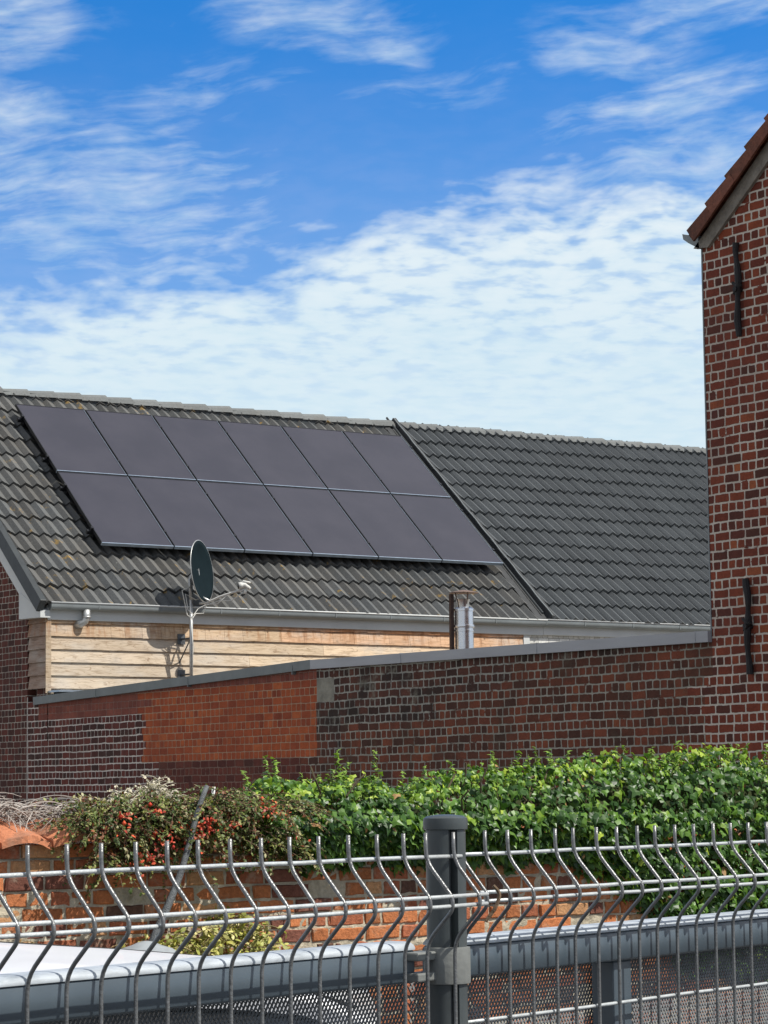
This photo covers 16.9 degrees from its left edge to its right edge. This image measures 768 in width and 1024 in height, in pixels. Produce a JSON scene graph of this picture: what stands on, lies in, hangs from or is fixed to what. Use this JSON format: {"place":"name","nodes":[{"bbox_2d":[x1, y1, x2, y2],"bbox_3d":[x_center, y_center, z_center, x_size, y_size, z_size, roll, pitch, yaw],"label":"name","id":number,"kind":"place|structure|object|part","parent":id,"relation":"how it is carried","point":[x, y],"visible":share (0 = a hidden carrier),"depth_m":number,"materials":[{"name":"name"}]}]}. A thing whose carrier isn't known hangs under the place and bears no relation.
{"place":"outdoors","nodes":[
{"label":"outdoors","id":0,"kind":"place"},
{"bbox_2d":[0,941,376,1023],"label":"parked car","id":1,"kind":"object","parent":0,"point":[23,957],"visible":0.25,"depth_m":4.36,"materials":[{"name":"metal"}]},
{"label":"windows","id":2,"kind":"part","parent":1,"relation":"part of","materials":[{"name":"glass"}]},
{"bbox_2d":[0,0,767,447],"label":"sky","id":3,"kind":"structure","parent":0,"point":[461,213],"materials":[{"name":"blue"}]},
{"label":"ground","id":4,"kind":"structure","parent":0,"visible":0},
{"bbox_2d":[121,941,175,952],"bbox_3d":[-1.073,2.495,11.660,0.280,1.105,0.280,4,-8,-34],"label":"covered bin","id":5,"kind":"object","parent":4,"relation":"on","point":[143,945],"visible":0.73,"depth_m":11.66,"materials":[{"name":"white plastic"}]},
{"bbox_2d":[149,785,208,941],"bbox_3d":[-0.970,2.169,11.918,0.044,1.809,0.432,-7,-9,44],"label":"leaning pole","id":6,"kind":"object","parent":4,"relation":"on","point":[169,901],"visible":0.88,"depth_m":11.99,"materials":[{"name":"grey metal"}]},
{"bbox_2d":[0,386,547,843],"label":"house","id":7,"kind":"structure","parent":4,"relation":"on","point":[80,608],"depth_m":30.63,"materials":[{"name":"tile"}]},
{"bbox_2d":[177,540,250,677],"bbox_3d":[-1.994,1.368,29.808,0.650,2.121,0.754,4,-8,-34],"label":"satellite dish","id":8,"kind":"object","parent":7,"relation":"attached to","point":[201,578],"visible":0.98,"depth_m":29.87,"materials":[{"name":"grey metal"}]},
{"bbox_2d":[16,415,494,550],"bbox_3d":[-1.567,-0.297,32.919,5.958,1.703,1.986,4,-8,-34],"label":"mounting rack","id":9,"kind":"object","parent":7,"relation":"attached to","point":[63,488],"visible":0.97,"depth_m":31.54,"materials":[{"name":"silver metal"}]},
{"bbox_2d":[15,404,126,475],"bbox_3d":[-3.889,-0.887,32.046,0.960,0.996,1.167,4,-8,-34],"label":"solar panel","id":10,"kind":"object","parent":9,"relation":"attached to","point":[69,439],"visible":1,"depth_m":32.01,"materials":[{"name":"black glass"}]},
{"bbox_2d":[57,471,173,548],"bbox_3d":[-3.229,-0.025,30.989,0.960,0.996,1.167,4,-8,-34],"label":"solar panel","id":11,"kind":"object","parent":9,"relation":"attached to","point":[114,510],"visible":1,"depth_m":30.94,"materials":[{"name":"black glass"}]},
{"bbox_2d":[85,410,195,480],"bbox_3d":[-3.079,-0.836,32.592,0.960,0.996,1.167,4,-8,-34],"label":"solar panel","id":12,"kind":"object","parent":9,"relation":"attached to","point":[140,445],"visible":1,"depth_m":32.56,"materials":[{"name":"black glass"}]},
{"bbox_2d":[129,476,243,552],"bbox_3d":[-2.420,0.025,31.536,0.960,0.996,1.167,4,-8,-34],"label":"solar panel","id":13,"kind":"object","parent":9,"relation":"attached to","point":[186,514],"visible":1,"depth_m":31.51,"materials":[{"name":"black glass"}]},
{"bbox_2d":[153,415,262,484],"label":"solar panel","id":14,"kind":"object","parent":9,"relation":"attached to","point":[207,450],"visible":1,"depth_m":33.11,"materials":[{"name":"black glass"}]},
{"bbox_2d":[198,481,311,555],"bbox_3d":[-1.611,0.076,32.082,0.960,0.996,1.167,4,-8,-34],"label":"solar panel","id":15,"kind":"object","parent":9,"relation":"attached to","point":[255,519],"visible":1,"depth_m":32.04,"materials":[{"name":"black glass"}]},
{"bbox_2d":[218,421,326,489],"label":"solar panel","id":16,"kind":"object","parent":9,"relation":"attached to","point":[272,455],"visible":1,"depth_m":33.66,"materials":[{"name":"black glass"}]},
{"bbox_2d":[264,485,377,558],"bbox_3d":[-0.801,0.127,32.629,0.960,0.996,1.167,4,-8,-34],"label":"solar panel","id":17,"kind":"object","parent":9,"relation":"attached to","point":[321,522],"visible":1,"depth_m":32.59,"materials":[{"name":"black glass"}]},
{"bbox_2d":[281,426,389,493],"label":"solar panel","id":18,"kind":"object","parent":9,"relation":"attached to","point":[335,460],"visible":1,"depth_m":34.21,"materials":[{"name":"black glass"}]},
{"bbox_2d":[329,490,441,562],"bbox_3d":[0.008,0.178,33.175,0.960,0.996,1.167,4,-8,-34],"label":"solar panel","id":19,"kind":"object","parent":9,"relation":"attached to","point":[383,523],"visible":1,"depth_m":33.13,"materials":[{"name":"black glass"}]},
{"bbox_2d":[343,431,449,497],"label":"solar panel","id":20,"kind":"object","parent":9,"relation":"attached to","point":[396,464],"visible":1,"depth_m":34.75,"materials":[{"name":"black glass"}]},
{"bbox_2d":[391,494,502,565],"bbox_3d":[0.818,0.229,33.722,0.960,0.996,1.167,4,-8,-34],"label":"solar panel","id":21,"kind":"object","parent":9,"relation":"attached to","point":[449,532],"visible":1,"depth_m":33.68,"materials":[{"name":"black glass"}]},
{"bbox_2d":[27,631,714,843],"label":"courtyard wall","id":22,"kind":"structure","parent":4,"relation":"on","point":[412,714],"depth_m":23.40,"materials":[{"name":"brick"}]},
{"bbox_2d":[0,818,767,1023],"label":"brick wall","id":23,"kind":"structure","parent":4,"relation":"on","point":[60,900],"depth_m":12.62,"materials":[{"name":"brick"}]},
{"bbox_2d":[0,792,119,842],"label":"dry twig tangle","id":24,"kind":"object","parent":23,"relation":"on","point":[20,811],"visible":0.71,"depth_m":12.09,"materials":[{"name":"brown plant"}]},
{"bbox_2d":[29,784,348,899],"bbox_3d":[-0.918,1.587,12.312,1.624,0.581,0.752,4,-8,-34],"label":"cotoneaster shrub","id":25,"kind":"object","parent":23,"relation":"on","point":[220,814],"visible":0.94,"depth_m":12.14,"materials":[{"name":"green plant"}]},
{"bbox_2d":[100,775,188,806],"bbox_3d":[-1.156,1.377,12.323,0.350,0.245,0.479,4,-8,-34],"label":"dried flower tuft","id":26,"kind":"object","parent":25,"relation":"on","point":[157,788],"visible":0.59,"depth_m":12.23,"materials":[{"name":"white plant"}]},
{"bbox_2d":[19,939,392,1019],"bbox_3d":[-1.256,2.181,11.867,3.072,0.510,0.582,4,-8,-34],"label":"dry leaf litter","id":27,"kind":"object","parent":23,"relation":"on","point":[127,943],"visible":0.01,"depth_m":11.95,"materials":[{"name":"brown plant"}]},
{"bbox_2d":[122,906,290,955],"bbox_3d":[-0.834,2.078,12.109,1.004,0.448,0.563,4,-8,-34],"label":"yellow shrub","id":28,"kind":"object","parent":27,"relation":"on","point":[258,943],"visible":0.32,"depth_m":12.11,"materials":[{"name":"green plant"}]},
{"bbox_2d":[236,740,767,983],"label":"ivy hedge","id":29,"kind":"object","parent":23,"relation":"on","point":[605,801],"visible":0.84,"depth_m":13.61,"materials":[{"name":"green plant"}]},
{"bbox_2d":[407,814,470,1023],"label":"fence post","id":30,"kind":"object","parent":4,"relation":"on","point":[438,829],"visible":0.94,"depth_m":3.04,"materials":[{"name":"metal"}]},
{"bbox_2d":[0,941,414,1023],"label":"metal gate","id":31,"kind":"structure","parent":30,"relation":"attached to","point":[46,999],"depth_m":2.78,"materials":[{"name":"metal"}]},
{"bbox_2d":[0,832,488,1023],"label":"fence panel","id":32,"kind":"object","parent":30,"relation":"attached to","point":[128,918],"visible":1,"depth_m":2.71,"materials":[{"name":"metal"}]},
{"bbox_2d":[407,909,767,1023],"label":"metal gate","id":33,"kind":"structure","parent":30,"relation":"attached to","point":[544,949],"depth_m":3.41,"materials":[{"name":"metal"}]},
{"bbox_2d":[466,822,767,1023],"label":"fence panel","id":34,"kind":"object","parent":30,"relation":"attached to","point":[599,893],"visible":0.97,"depth_m":3.36,"materials":[{"name":"metal"}]},
{"bbox_2d":[484,884,500,921],"bbox_3d":[0.129,0.464,3.061,0.021,0.045,0.005,0,-6,-3],"label":"binding twig","id":35,"kind":"object","parent":34,"relation":"attached to","point":[497,902],"visible":1,"depth_m":3.06,"materials":[{"name":"brown wood"}]},
{"bbox_2d":[449,590,477,649],"bbox_3d":[0.963,2.983,30.289,0.352,4.150,0.352,4,-8,-34],"label":"flue pipe","id":36,"kind":"object","parent":4,"relation":"on","point":[461,620],"visible":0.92,"depth_m":30.39,"materials":[{"name":"silver metal"}]},
{"bbox_2d":[317,418,709,643],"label":"house","id":37,"kind":"structure","parent":4,"relation":"on","point":[587,538],"depth_m":35.65,"materials":[{"name":"tile"}]},
{"bbox_2d":[682,114,767,786],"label":"tall brick house","id":38,"kind":"structure","parent":4,"relation":"on","point":[727,230],"depth_m":19.63,"materials":[{"name":"brick"}]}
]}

